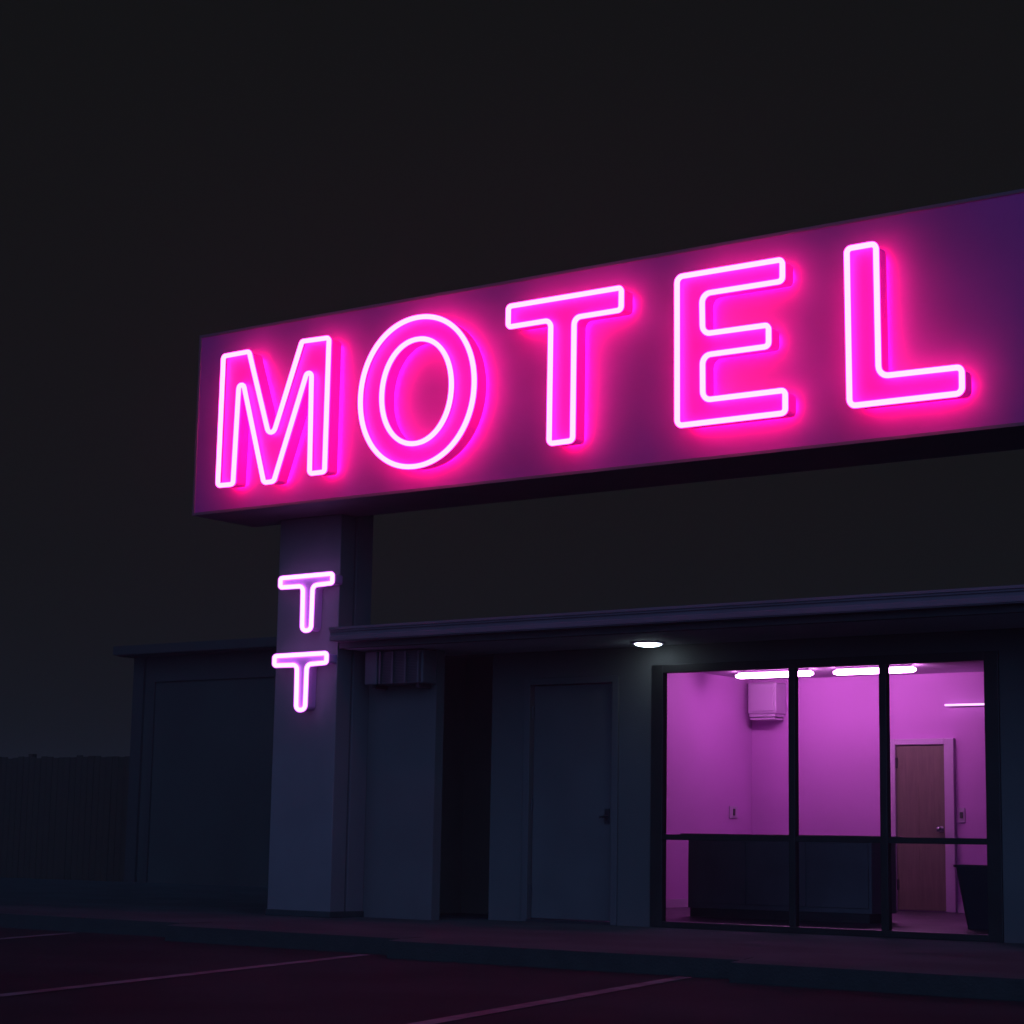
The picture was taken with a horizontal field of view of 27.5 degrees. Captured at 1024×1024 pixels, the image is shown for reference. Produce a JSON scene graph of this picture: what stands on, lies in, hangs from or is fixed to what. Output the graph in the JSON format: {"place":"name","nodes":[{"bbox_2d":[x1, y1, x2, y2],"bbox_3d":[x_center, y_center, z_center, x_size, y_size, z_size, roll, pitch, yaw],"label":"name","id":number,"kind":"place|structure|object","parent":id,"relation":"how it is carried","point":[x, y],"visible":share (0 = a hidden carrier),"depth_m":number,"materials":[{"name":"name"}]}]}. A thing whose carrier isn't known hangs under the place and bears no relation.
{"place":"outdoors","nodes":[
{"label":"outdoors","id":0,"kind":"place"},
{"bbox_2d":[0,927,1023,1023],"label":"asphalt lot","id":1,"kind":"structure","parent":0,"point":[375,989],"depth_m":11.36,"materials":[{"name":"grey asphalt"}]},
{"bbox_2d":[0,933,71,938],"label":"bay marking","id":2,"kind":"object","parent":1,"relation":"on","point":[35,935],"visible":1,"depth_m":17.06,"materials":[{"name":"paint"}]},
{"bbox_2d":[0,754,129,881],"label":"board fence","id":3,"kind":"object","parent":1,"relation":"on","point":[63,818],"visible":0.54,"depth_m":34.86,"materials":[{"name":"brown wood"}]},
{"bbox_2d":[0,954,365,996],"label":"bay marking","id":4,"kind":"object","parent":1,"relation":"on","point":[117,982],"visible":1,"depth_m":12.28,"materials":[{"name":"paint"}]},
{"bbox_2d":[0,911,1023,1001],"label":"kerb","id":5,"kind":"structure","parent":1,"relation":"on","point":[740,969],"depth_m":13.81,"materials":[{"name":"concrete"}]},
{"bbox_2d":[408,976,691,1023],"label":"bay marking","id":6,"kind":"object","parent":1,"relation":"on","point":[488,1011],"visible":1,"depth_m":10.78,"materials":[{"name":"paint"}]},
{"bbox_2d":[0,877,1023,974],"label":"sidewalk","id":7,"kind":"structure","parent":0,"point":[229,905],"depth_m":16.59,"materials":[{"name":"concrete"}]},
{"bbox_2d":[113,637,276,886],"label":"storage building","id":8,"kind":"structure","parent":7,"relation":"on","point":[200,772],"depth_m":32.00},
{"bbox_2d":[265,514,373,917],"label":"pillar","id":9,"kind":"structure","parent":7,"relation":"on","point":[317,822],"depth_m":19.12,"materials":[{"name":"paint"}]},
{"bbox_2d":[272,651,336,711],"bbox_3d":[-1.906,1.560,19.109,0.690,0.560,0.167,-6,-11,36],"label":"neon letter","id":10,"kind":"object","parent":9,"relation":"attached to","point":[305,665],"visible":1,"depth_m":19.06,"materials":[{"name":"glass"}]},
{"bbox_2d":[278,572,342,632],"bbox_3d":[-1.860,0.843,19.199,0.690,0.560,0.167,-6,-11,36],"label":"neon letter","id":11,"kind":"object","parent":9,"relation":"attached to","point":[311,586],"visible":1,"depth_m":19.15,"materials":[{"name":"glass"}]},
{"bbox_2d":[192,189,1023,526],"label":"motel sign","id":12,"kind":"object","parent":9,"relation":"on","point":[886,337],"visible":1,"depth_m":16.78,"materials":[{"name":"metal"}]},
{"bbox_2d":[329,584,1023,942],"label":"motel building","id":13,"kind":"structure","parent":7,"relation":"on","point":[587,767],"depth_m":18.80,"materials":[{"name":"paint"}]},
{"bbox_2d":[365,649,436,689],"bbox_3d":[-1.015,1.435,19.012,0.655,0.338,0.237,-6,-11,36],"label":"air conditioner","id":14,"kind":"object","parent":13,"relation":"attached to","point":[384,670],"visible":1,"depth_m":18.91,"materials":[{"name":"plastic"}]},
{"bbox_2d":[521,675,619,924],"bbox_3d":[0.541,2.554,18.575,1.020,2.165,0.162,-6,-11,36],"label":"door","id":15,"kind":"structure","parent":13,"relation":"in","point":[569,871],"depth_m":18.58,"materials":[{"name":"grey paint"}]},
{"bbox_2d":[632,641,664,646],"bbox_3d":[1.170,1.141,17.950,0.284,0.038,0.284,-6,-11,36],"label":"downlight","id":16,"kind":"object","parent":13,"relation":"attached to","point":[647,643],"visible":1,"depth_m":17.87,"materials":[{"name":"white plastic"}]},
{"bbox_2d":[729,806,737,817],"bbox_3d":[2.631,3.561,24.786,0.025,0.140,0.180,-6,-11,36],"label":"light switch","id":17,"kind":"object","parent":13,"relation":"attached to","point":[733,811],"visible":1,"depth_m":24.77,"materials":[{"name":"white plastic"}]},
{"bbox_2d":[748,682,785,720],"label":"air conditioner","id":18,"kind":"structure","parent":13,"relation":"attached to","point":[766,701],"depth_m":24.98,"materials":[{"name":"white plastic"}]},
{"bbox_2d":[736,668,813,678],"bbox_3d":[2.998,1.849,23.890,1.000,0.086,0.070,-6,-11,36],"label":"ceiling light","id":19,"kind":"object","parent":13,"relation":"attached to","point":[768,673],"visible":1,"depth_m":23.90,"materials":[{"name":"white plastic"}]},
{"bbox_2d":[681,833,896,922],"bbox_3d":[2.708,3.560,20.383,2.110,0.809,0.650,-6,-11,36],"label":"reception counter","id":20,"kind":"object","parent":13,"relation":"on","point":[839,882],"visible":0.78,"depth_m":20.11,"materials":[{"name":"black wood"}]},
{"bbox_2d":[650,651,1003,942],"bbox_3d":[2.509,2.320,17.125,3.200,2.240,0.077,-6,-11,36],"label":"window","id":21,"kind":"structure","parent":13,"relation":"in","point":[658,836],"depth_m":16.96,"materials":[{"name":"black metal"}]},
{"bbox_2d":[833,664,915,674],"bbox_3d":[4.014,1.750,23.151,1.000,0.086,0.070,-6,-11,36],"label":"ceiling light","id":22,"kind":"object","parent":13,"relation":"attached to","point":[907,668],"visible":1,"depth_m":23.16,"materials":[{"name":"white plastic"}]},
{"bbox_2d":[890,738,956,912],"bbox_3d":[4.660,3.555,23.763,0.790,1.949,0.128,-6,-11,36],"label":"lobby door","id":23,"kind":"structure","parent":13,"relation":"in","point":[922,771],"depth_m":23.78,"materials":[{"name":"brown wood"}]},
{"bbox_2d":[958,808,964,821],"bbox_3d":[5.068,3.418,23.550,0.080,0.160,0.023,-6,-11,36],"label":"light switch","id":24,"kind":"object","parent":13,"relation":"attached to","point":[961,814],"visible":1,"depth_m":23.55,"materials":[{"name":"white plastic"}]},
{"bbox_2d":[945,703,983,706],"bbox_3d":[5.236,2.175,23.615,0.720,0.030,0.059,-6,-11,36],"label":"wall light","id":25,"kind":"object","parent":13,"relation":"attached to","point":[967,704],"visible":0.65,"depth_m":23.65,"materials":[{"name":"white plastic"}]},
{"bbox_2d":[953,865,987,929],"bbox_3d":[4.206,3.424,18.571,0.464,0.562,0.376,-6,-11,36],"label":"waste bin","id":26,"kind":"object","parent":13,"relation":"on","point":[973,882],"visible":0.53,"depth_m":18.48,"materials":[{"name":"grey plastic"}]},
{"bbox_2d":[0,0,1023,758],"label":"sky","id":27,"kind":"structure","parent":0,"point":[173,173],"materials":[{"name":"black"}]}
]}

